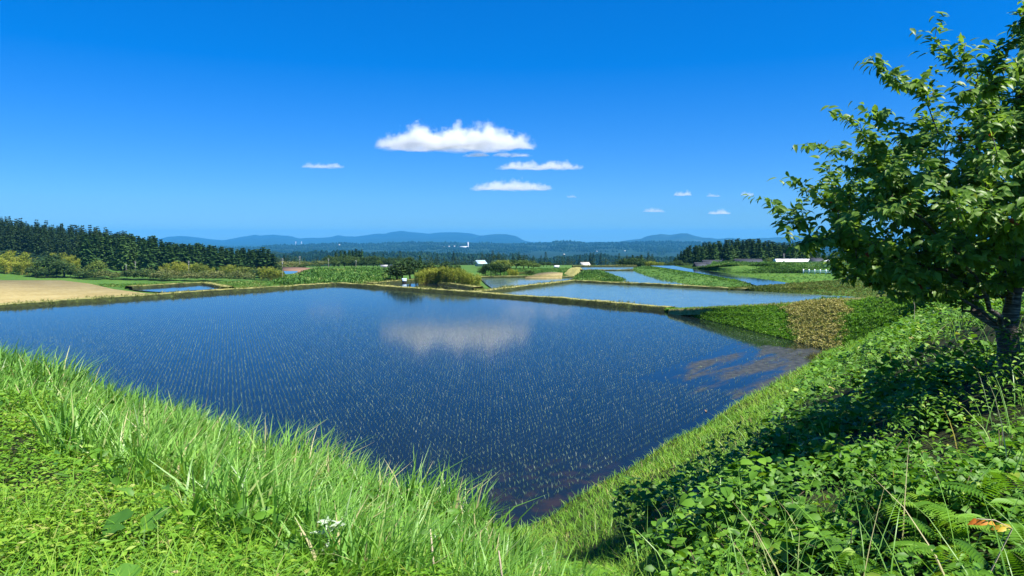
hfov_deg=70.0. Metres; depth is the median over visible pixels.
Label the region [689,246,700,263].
cedar tree
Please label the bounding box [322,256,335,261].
broadleaf tree
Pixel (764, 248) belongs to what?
cedar tree
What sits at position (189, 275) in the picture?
bush
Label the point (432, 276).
bamboo clump
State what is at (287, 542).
butterbur
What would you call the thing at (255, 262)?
cedar tree
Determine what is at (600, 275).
weeds
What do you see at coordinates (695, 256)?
cedar tree
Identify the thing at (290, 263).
bush
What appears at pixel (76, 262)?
bamboo clump
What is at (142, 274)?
bush
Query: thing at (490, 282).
rice paddy
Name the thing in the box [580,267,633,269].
paddy water
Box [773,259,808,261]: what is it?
greenhouse
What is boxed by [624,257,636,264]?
broadleaf tree
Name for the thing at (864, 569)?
grass
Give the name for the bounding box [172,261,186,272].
bamboo clump
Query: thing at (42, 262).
broadleaf tree
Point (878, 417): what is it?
shrub
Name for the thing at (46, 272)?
broadleaf tree
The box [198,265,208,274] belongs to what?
bamboo clump
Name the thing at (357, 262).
broadleaf tree
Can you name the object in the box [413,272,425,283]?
bamboo clump
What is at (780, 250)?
cedar tree
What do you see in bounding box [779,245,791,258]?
cedar tree
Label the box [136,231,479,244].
mountains
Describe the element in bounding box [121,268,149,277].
bush
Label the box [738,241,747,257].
cedar tree
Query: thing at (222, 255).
cedar tree
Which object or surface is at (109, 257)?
cedar tree
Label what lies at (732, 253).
cedar tree
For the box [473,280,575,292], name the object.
bund
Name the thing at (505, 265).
broadleaf tree
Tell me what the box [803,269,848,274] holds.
guard rail
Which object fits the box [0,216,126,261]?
forest
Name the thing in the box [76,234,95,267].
cedar tree
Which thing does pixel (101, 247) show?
cedar tree
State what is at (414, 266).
broadleaf tree
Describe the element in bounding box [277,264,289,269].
bush
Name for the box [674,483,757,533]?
shrub
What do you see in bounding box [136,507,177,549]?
butterbur
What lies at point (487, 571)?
grass tussock
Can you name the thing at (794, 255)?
cedar tree
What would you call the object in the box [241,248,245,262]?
cedar tree
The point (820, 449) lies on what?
shrub
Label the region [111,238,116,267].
cedar tree
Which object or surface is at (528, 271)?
bush
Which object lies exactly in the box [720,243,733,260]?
cedar tree
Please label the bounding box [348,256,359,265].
broadleaf tree
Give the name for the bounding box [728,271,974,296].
grass
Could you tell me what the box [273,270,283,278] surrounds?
bamboo clump
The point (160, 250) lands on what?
cedar tree
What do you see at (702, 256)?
cedar tree
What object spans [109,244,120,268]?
cedar tree
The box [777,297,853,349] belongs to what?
dry grass
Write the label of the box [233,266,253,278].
broadleaf tree
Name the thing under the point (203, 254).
cedar tree
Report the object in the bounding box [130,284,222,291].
pond water
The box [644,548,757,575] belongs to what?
shrub
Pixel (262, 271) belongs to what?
bamboo clump
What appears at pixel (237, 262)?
cedar tree
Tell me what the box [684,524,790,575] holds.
shrub
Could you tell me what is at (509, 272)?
bamboo clump
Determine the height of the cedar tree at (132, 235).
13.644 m
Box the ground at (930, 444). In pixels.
[0,242,1023,575]
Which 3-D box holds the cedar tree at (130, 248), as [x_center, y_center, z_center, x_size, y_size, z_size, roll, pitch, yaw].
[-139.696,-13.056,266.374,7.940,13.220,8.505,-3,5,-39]
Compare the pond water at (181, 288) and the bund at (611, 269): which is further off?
the bund at (611, 269)
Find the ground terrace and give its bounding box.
[634,261,994,282]
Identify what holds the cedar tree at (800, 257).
on the ground at (930, 444)
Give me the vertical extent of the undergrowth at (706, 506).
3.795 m
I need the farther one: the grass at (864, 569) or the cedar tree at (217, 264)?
the cedar tree at (217, 264)
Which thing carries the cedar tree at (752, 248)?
on the ground at (930, 444)
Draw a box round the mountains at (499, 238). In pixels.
[470,234,531,242]
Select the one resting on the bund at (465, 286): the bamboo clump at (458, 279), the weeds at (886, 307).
the bamboo clump at (458, 279)
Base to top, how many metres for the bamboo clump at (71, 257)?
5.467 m
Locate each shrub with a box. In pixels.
[624,511,715,560]
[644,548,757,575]
[646,513,757,571]
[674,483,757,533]
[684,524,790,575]
[693,462,803,492]
[723,479,826,522]
[738,423,813,469]
[738,496,861,572]
[759,404,832,438]
[766,433,862,487]
[771,513,894,574]
[809,397,881,434]
[812,435,926,485]
[820,458,965,532]
[831,364,872,395]
[861,367,916,399]
[882,458,1020,542]
[885,392,969,437]
[909,361,981,387]
[934,430,1023,484]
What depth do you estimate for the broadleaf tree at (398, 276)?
110.83 m
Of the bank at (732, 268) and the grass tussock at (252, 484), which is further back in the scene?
the bank at (732, 268)
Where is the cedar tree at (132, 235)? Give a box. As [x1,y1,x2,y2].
[129,233,139,267]
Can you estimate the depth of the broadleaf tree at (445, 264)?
119.76 m
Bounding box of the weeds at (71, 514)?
[0,375,629,575]
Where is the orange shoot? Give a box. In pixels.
[967,518,1012,573]
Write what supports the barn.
on the ground terrace
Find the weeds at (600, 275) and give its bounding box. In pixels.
[572,269,625,281]
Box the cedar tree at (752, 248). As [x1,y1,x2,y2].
[746,241,756,258]
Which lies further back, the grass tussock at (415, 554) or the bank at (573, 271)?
the bank at (573, 271)
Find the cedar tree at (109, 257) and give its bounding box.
[101,236,114,266]
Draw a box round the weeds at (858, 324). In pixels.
[665,307,903,346]
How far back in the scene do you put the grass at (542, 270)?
143.04 m
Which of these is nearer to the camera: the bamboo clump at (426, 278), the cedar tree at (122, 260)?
the bamboo clump at (426, 278)
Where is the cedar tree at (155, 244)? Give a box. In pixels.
[151,236,158,270]
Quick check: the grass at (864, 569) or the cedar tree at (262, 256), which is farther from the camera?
the cedar tree at (262, 256)
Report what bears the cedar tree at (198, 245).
on the ground at (930, 444)
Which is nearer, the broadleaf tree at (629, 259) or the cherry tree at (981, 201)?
the cherry tree at (981, 201)
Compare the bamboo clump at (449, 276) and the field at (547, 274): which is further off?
the field at (547, 274)
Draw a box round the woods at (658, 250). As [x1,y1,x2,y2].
[177,240,919,255]
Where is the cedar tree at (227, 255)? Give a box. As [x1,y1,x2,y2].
[223,251,229,272]
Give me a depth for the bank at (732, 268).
129.95 m
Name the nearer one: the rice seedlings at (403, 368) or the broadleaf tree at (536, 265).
the rice seedlings at (403, 368)
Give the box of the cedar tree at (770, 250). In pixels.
[767,243,774,260]
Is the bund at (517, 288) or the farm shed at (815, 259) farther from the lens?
the farm shed at (815, 259)
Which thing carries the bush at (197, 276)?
on the ground at (930, 444)
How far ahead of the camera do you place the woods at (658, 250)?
4252.48 m
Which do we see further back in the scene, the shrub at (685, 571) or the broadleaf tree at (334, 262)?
the broadleaf tree at (334, 262)
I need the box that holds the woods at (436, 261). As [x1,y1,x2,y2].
[270,250,674,266]
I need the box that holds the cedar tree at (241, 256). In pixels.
[237,250,244,266]
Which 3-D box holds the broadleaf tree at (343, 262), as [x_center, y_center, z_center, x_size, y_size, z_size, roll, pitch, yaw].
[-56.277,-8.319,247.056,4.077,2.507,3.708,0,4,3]
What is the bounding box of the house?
[473,260,486,266]
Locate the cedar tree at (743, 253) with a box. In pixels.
[736,244,749,258]
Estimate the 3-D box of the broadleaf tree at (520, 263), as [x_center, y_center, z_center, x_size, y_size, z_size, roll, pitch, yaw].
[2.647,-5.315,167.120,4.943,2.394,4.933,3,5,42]
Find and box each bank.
[564,267,580,275]
[634,268,747,286]
[694,264,943,273]
[721,296,934,315]
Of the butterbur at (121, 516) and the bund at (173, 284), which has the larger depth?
the bund at (173, 284)
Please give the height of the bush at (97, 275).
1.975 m
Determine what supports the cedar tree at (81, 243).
on the ground at (930, 444)
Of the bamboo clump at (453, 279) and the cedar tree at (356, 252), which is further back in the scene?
the cedar tree at (356, 252)
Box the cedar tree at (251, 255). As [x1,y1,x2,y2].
[248,250,254,267]
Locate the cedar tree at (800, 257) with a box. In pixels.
[797,252,805,258]
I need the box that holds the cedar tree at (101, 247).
[96,237,111,265]
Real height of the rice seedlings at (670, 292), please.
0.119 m
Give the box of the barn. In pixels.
[733,259,762,261]
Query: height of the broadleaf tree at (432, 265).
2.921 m
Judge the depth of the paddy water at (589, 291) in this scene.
83.33 m
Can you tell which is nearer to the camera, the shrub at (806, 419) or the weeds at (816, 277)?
the shrub at (806, 419)
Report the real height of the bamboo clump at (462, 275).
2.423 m
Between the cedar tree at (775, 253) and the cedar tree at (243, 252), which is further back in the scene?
the cedar tree at (243, 252)
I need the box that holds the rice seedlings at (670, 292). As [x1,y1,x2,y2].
[524,283,839,305]
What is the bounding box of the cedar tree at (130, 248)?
[120,234,137,269]
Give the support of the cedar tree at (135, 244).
on the ground at (930, 444)
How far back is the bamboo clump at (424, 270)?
106.09 m
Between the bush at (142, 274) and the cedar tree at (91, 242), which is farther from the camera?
the cedar tree at (91, 242)
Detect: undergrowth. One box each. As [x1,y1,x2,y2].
[609,306,1023,575]
[625,269,1023,523]
[663,397,1023,575]
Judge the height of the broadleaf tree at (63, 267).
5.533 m
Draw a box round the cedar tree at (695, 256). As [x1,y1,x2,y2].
[691,248,698,262]
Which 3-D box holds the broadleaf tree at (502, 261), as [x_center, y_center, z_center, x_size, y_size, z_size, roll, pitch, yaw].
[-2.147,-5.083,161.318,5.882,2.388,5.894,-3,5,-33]
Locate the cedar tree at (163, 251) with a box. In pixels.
[157,244,167,268]
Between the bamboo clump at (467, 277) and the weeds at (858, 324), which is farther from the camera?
the bamboo clump at (467, 277)
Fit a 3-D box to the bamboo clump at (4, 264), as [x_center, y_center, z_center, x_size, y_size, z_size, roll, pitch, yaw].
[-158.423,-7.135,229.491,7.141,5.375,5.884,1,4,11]
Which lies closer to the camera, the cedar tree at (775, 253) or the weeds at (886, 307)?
the weeds at (886, 307)
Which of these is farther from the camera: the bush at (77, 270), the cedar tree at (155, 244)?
the cedar tree at (155, 244)
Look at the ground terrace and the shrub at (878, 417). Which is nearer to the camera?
the shrub at (878, 417)
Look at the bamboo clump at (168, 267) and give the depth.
242.31 m
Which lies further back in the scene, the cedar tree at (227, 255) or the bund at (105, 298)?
the cedar tree at (227, 255)
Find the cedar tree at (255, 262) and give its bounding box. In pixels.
[250,249,261,276]
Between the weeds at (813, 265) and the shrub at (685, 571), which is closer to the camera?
the shrub at (685, 571)
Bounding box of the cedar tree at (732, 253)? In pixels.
[728,245,736,259]
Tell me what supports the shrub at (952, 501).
on the ground at (930, 444)
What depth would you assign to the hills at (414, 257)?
1418.46 m
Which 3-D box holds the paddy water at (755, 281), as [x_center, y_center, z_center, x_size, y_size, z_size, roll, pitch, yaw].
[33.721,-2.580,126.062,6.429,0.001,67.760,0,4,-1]
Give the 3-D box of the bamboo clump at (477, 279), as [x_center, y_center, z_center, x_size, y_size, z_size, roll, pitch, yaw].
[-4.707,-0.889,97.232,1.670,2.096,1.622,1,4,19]
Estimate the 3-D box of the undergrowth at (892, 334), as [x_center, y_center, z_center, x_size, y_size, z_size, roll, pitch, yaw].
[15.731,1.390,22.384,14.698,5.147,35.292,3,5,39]
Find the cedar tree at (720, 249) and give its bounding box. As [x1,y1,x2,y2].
[717,243,723,259]
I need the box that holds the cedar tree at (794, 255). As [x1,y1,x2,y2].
[789,249,796,258]
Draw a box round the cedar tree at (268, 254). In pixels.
[265,249,279,275]
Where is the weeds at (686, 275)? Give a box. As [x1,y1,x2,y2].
[633,266,756,286]
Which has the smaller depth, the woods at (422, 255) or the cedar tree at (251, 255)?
the cedar tree at (251, 255)
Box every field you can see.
[0,280,146,302]
[282,267,309,272]
[525,272,562,278]
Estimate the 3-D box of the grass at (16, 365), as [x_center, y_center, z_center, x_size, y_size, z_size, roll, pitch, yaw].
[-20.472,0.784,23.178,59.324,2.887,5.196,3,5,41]
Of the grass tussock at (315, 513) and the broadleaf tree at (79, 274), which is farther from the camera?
the broadleaf tree at (79, 274)
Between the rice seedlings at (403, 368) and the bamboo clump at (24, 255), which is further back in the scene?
the bamboo clump at (24, 255)
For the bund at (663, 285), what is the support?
on the ground at (930, 444)
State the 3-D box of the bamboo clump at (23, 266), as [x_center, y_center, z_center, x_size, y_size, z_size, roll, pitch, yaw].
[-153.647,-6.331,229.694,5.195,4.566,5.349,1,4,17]
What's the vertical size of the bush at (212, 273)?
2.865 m
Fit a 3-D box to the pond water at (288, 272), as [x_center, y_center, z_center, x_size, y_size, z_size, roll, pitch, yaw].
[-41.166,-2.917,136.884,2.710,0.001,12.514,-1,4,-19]
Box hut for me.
[692,262,706,266]
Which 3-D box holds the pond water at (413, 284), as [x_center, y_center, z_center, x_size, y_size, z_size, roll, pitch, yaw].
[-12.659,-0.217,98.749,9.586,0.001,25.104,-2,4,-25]
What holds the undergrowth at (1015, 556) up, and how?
on the ground at (930, 444)
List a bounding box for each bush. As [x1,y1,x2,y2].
[70,268,89,274]
[77,270,97,277]
[93,271,106,277]
[95,269,115,276]
[119,269,137,277]
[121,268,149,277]
[127,268,149,276]
[151,268,173,276]
[159,273,174,278]
[183,271,195,278]
[191,271,205,278]
[201,273,220,278]
[203,270,225,277]
[225,272,235,279]
[227,268,243,276]
[243,272,255,278]
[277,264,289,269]
[283,261,296,266]
[525,270,538,273]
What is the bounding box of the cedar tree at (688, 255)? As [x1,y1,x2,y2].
[686,248,691,262]
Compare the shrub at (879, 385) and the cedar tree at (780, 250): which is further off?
the cedar tree at (780, 250)
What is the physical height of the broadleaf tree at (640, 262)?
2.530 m
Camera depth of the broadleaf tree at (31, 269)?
226.26 m
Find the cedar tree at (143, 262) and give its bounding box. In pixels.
[135,240,154,270]
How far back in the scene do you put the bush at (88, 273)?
223.19 m
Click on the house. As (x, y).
(478, 263)
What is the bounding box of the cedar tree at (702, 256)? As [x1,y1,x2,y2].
[698,248,705,261]
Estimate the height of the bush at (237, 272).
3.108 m
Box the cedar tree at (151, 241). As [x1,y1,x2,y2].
[147,236,157,269]
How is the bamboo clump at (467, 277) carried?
on the bund at (465, 286)
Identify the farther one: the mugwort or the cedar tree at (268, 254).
the cedar tree at (268, 254)
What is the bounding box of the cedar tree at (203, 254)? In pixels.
[199,247,205,270]
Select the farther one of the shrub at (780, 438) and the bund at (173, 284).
the bund at (173, 284)
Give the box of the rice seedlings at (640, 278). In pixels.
[611,271,677,283]
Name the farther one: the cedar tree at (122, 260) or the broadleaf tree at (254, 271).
the cedar tree at (122, 260)
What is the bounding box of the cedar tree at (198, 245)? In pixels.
[197,243,202,264]
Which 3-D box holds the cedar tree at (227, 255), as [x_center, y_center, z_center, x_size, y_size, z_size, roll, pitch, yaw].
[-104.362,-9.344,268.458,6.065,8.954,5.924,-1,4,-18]
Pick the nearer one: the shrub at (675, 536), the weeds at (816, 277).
the shrub at (675, 536)
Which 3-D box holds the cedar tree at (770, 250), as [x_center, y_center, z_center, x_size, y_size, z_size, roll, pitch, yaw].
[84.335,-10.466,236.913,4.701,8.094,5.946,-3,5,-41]
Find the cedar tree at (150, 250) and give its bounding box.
[146,240,157,270]
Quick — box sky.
[0,0,1023,241]
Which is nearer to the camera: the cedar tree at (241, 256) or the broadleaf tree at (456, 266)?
the broadleaf tree at (456, 266)
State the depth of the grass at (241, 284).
103.05 m
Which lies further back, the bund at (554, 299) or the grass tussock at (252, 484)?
the bund at (554, 299)
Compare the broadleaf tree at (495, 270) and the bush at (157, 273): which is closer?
the broadleaf tree at (495, 270)
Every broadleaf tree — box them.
[25,266,43,276]
[31,254,67,275]
[34,269,55,277]
[46,260,78,277]
[49,270,62,276]
[73,271,85,278]
[83,260,108,271]
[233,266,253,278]
[246,268,261,275]
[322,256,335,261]
[329,260,339,264]
[339,260,347,266]
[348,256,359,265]
[348,260,359,264]
[359,256,369,265]
[361,260,369,266]
[367,255,380,265]
[370,260,377,266]
[382,267,408,279]
[386,261,415,278]
[396,258,425,278]
[426,262,438,269]
[436,260,453,275]
[450,264,461,271]
[480,264,491,275]
[484,263,495,270]
[489,264,500,274]
[492,260,515,265]
[494,262,504,275]
[498,263,510,271]
[514,260,534,267]
[529,263,540,267]
[618,258,627,264]
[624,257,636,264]
[628,259,639,264]
[635,259,643,264]
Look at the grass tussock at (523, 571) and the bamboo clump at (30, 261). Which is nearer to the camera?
the grass tussock at (523, 571)
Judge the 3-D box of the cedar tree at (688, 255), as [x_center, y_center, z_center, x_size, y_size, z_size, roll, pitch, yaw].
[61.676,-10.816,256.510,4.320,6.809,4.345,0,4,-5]
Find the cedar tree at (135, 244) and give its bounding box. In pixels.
[130,237,139,268]
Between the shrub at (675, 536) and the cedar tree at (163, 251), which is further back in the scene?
the cedar tree at (163, 251)
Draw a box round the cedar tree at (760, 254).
[755,243,765,260]
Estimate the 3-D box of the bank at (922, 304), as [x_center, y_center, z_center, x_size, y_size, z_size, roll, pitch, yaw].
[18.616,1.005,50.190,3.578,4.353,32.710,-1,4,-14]
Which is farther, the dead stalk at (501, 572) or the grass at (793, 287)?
the grass at (793, 287)
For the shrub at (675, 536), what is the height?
0.556 m
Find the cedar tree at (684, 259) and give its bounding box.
[680,250,688,262]
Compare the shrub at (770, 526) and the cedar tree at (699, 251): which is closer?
the shrub at (770, 526)
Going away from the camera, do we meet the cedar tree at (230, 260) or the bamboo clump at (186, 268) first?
the bamboo clump at (186, 268)
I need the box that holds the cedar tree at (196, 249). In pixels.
[194,243,201,265]
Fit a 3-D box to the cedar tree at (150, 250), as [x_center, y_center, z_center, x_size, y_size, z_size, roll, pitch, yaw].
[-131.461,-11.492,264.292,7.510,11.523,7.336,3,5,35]
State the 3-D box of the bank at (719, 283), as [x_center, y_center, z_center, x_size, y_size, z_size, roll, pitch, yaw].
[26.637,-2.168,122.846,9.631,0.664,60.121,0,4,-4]
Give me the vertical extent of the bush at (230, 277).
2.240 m
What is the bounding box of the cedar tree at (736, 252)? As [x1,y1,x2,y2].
[732,242,740,257]
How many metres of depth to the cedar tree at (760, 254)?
234.84 m
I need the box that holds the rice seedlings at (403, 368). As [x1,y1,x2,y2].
[0,286,804,474]
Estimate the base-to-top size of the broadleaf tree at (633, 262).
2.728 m
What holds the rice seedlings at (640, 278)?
on the paddy water at (632, 276)
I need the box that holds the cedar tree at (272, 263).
[265,254,280,276]
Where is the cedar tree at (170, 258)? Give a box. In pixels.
[161,245,179,268]
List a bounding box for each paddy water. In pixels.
[0,285,827,529]
[503,283,848,307]
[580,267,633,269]
[605,271,687,284]
[657,266,785,284]
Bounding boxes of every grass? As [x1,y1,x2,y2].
[0,337,597,575]
[2,264,741,308]
[93,280,278,287]
[477,267,855,299]
[563,293,1023,575]
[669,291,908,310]
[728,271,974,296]
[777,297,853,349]
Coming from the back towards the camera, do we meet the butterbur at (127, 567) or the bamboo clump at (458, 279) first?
the bamboo clump at (458, 279)
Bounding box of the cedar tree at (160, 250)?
[155,239,162,266]
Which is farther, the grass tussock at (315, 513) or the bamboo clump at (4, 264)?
the bamboo clump at (4, 264)
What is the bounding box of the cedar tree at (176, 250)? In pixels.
[171,244,179,271]
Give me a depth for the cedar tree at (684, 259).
252.71 m
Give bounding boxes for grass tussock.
[68,407,238,496]
[118,420,277,494]
[178,432,339,526]
[241,471,403,554]
[281,471,481,575]
[388,505,552,575]
[449,537,602,575]
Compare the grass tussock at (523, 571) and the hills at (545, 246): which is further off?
the hills at (545, 246)
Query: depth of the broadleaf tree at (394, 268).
109.55 m
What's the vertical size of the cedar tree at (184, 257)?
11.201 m
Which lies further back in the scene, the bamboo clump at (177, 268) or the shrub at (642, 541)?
the bamboo clump at (177, 268)
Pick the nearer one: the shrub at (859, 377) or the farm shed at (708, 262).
the shrub at (859, 377)
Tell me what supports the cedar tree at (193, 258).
on the ground at (930, 444)
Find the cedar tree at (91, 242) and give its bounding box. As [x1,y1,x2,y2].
[80,236,101,266]
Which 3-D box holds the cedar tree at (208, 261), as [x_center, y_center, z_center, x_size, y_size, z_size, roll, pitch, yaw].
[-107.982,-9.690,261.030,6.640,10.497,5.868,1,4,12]
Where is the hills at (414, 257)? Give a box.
[264,251,631,265]
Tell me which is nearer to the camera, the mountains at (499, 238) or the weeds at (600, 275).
the weeds at (600, 275)
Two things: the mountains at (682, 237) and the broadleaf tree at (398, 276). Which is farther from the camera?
the mountains at (682, 237)
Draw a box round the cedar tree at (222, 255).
[216,246,226,271]
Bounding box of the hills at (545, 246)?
[224,241,896,252]
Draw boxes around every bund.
[0,282,335,307]
[125,282,233,288]
[336,282,673,311]
[367,279,482,288]
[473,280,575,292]
[481,276,574,278]
[572,265,636,266]
[576,280,745,290]
[580,269,633,270]
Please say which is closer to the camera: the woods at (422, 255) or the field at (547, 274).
the field at (547, 274)
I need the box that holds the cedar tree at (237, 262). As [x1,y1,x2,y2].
[231,251,242,267]
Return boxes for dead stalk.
[430,529,433,574]
[498,550,502,575]
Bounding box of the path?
[668,295,930,314]
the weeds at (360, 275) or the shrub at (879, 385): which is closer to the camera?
the shrub at (879, 385)
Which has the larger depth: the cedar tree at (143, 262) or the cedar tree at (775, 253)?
the cedar tree at (143, 262)
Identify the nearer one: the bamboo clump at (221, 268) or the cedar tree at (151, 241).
the bamboo clump at (221, 268)
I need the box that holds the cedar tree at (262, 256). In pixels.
[255,247,269,275]
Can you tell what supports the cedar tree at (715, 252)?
on the ground at (930, 444)
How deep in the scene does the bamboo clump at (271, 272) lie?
229.93 m
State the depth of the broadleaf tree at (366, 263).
240.62 m
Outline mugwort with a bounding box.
[310,516,344,552]
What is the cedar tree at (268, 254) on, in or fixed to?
on the ground at (930, 444)
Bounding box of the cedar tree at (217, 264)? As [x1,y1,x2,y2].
[210,245,223,271]
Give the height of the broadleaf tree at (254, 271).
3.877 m
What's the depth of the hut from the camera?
149.80 m
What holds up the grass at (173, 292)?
on the ground at (930, 444)
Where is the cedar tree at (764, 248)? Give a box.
[756,243,769,260]
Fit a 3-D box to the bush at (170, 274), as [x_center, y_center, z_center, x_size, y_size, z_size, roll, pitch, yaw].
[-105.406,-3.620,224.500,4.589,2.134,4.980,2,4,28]
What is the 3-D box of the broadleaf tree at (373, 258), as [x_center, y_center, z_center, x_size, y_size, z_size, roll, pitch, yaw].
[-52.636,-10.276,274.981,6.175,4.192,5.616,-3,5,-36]
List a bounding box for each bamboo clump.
[0,250,15,267]
[0,257,19,273]
[1,252,32,270]
[12,261,32,274]
[19,257,38,271]
[60,255,74,264]
[70,258,80,269]
[163,263,174,270]
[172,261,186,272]
[180,263,193,273]
[190,262,202,273]
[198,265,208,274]
[219,266,227,278]
[225,264,235,275]
[257,266,273,279]
[267,268,280,279]
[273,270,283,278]
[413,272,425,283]
[417,269,427,283]
[422,267,433,282]
[427,268,439,283]
[430,266,446,281]
[436,267,447,281]
[439,266,455,281]
[445,267,461,281]
[450,268,463,282]
[456,269,465,283]
[459,271,473,283]
[464,272,476,284]
[469,274,481,285]
[507,268,514,275]
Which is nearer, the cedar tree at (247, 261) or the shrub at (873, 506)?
the shrub at (873, 506)
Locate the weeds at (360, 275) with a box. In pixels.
[273,266,403,284]
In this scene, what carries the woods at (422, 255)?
on the hills at (414, 257)
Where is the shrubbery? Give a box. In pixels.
[648,266,739,280]
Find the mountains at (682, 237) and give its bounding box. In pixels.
[614,233,988,242]
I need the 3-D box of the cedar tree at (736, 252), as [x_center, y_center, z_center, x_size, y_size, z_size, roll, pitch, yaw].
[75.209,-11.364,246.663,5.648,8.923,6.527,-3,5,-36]
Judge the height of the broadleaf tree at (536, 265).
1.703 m
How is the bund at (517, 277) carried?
on the ground at (930, 444)
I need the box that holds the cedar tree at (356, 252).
[353,249,360,265]
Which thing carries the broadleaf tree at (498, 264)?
on the ground at (930, 444)
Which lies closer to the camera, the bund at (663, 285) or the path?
the path
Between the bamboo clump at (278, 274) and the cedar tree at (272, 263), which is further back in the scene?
the cedar tree at (272, 263)
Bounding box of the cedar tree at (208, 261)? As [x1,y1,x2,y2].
[202,246,217,273]
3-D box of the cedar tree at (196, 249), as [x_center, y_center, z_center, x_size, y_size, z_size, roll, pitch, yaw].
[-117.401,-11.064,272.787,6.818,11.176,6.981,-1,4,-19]
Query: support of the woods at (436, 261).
on the ground at (930, 444)
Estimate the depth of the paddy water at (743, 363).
36.00 m
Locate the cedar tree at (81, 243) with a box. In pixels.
[75,236,84,266]
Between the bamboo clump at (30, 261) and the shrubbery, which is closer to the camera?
the shrubbery
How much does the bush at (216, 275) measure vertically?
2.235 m
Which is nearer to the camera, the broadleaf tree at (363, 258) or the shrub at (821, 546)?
the shrub at (821, 546)
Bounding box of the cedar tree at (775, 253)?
[772,245,780,258]
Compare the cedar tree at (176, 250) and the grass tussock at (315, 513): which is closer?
the grass tussock at (315, 513)
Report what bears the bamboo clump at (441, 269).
on the bund at (465, 286)
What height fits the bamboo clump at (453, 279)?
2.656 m
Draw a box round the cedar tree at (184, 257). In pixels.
[178,243,191,269]
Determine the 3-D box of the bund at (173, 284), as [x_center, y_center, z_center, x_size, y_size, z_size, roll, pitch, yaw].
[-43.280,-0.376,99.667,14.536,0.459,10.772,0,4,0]
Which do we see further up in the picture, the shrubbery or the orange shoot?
the shrubbery
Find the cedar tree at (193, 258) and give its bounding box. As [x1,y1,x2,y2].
[188,245,200,271]
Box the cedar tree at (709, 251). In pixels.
[705,244,715,259]
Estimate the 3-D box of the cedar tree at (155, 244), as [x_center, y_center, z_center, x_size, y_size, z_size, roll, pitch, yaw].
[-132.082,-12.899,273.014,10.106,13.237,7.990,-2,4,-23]
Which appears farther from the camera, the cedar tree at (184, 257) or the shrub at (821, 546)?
the cedar tree at (184, 257)
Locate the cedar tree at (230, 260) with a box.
[226,248,234,272]
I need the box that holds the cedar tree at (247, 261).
[241,252,252,272]
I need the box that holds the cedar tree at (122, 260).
[113,236,134,269]
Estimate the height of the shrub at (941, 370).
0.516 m
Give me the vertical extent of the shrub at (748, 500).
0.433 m
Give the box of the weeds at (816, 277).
[639,263,993,282]
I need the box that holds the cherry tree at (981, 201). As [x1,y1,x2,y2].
[741,0,1023,375]
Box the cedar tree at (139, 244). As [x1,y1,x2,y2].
[136,237,141,268]
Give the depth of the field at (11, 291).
87.92 m
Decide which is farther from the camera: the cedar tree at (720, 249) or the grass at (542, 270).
the cedar tree at (720, 249)
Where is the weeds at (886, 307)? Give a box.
[667,292,936,317]
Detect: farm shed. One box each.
[702,260,719,264]
[808,258,822,261]
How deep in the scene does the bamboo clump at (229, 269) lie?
241.25 m
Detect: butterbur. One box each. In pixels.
[102,508,134,539]
[108,563,142,575]
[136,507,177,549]
[271,539,300,569]
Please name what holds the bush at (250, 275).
on the ground at (930, 444)
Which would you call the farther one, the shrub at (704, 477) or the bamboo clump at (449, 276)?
the bamboo clump at (449, 276)
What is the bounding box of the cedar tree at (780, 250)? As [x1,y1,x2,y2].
[777,246,782,258]
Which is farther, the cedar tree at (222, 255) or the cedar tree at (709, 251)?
the cedar tree at (222, 255)
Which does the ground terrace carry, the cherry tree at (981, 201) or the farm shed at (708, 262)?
the farm shed at (708, 262)
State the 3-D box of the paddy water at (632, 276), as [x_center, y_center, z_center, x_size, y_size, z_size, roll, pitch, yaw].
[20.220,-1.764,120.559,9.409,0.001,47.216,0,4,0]
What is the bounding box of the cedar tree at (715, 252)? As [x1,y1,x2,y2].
[708,245,718,259]
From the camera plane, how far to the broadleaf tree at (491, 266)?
125.54 m
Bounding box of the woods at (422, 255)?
[246,249,920,265]
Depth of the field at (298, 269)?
155.75 m
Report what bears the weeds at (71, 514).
on the ground at (930, 444)
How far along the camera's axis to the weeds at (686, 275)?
112.78 m
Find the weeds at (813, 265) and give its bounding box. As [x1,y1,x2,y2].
[693,261,973,273]
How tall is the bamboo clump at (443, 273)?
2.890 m
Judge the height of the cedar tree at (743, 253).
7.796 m
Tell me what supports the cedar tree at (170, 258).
on the ground at (930, 444)
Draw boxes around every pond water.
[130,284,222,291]
[284,271,297,273]
[382,282,476,290]
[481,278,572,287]
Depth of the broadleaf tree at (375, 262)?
240.38 m
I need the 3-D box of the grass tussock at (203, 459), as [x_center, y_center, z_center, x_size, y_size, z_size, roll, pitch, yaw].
[-2.228,1.294,5.264,1.011,0.635,1.072,2,4,21]
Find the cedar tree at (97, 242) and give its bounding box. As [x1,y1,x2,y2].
[93,235,99,262]

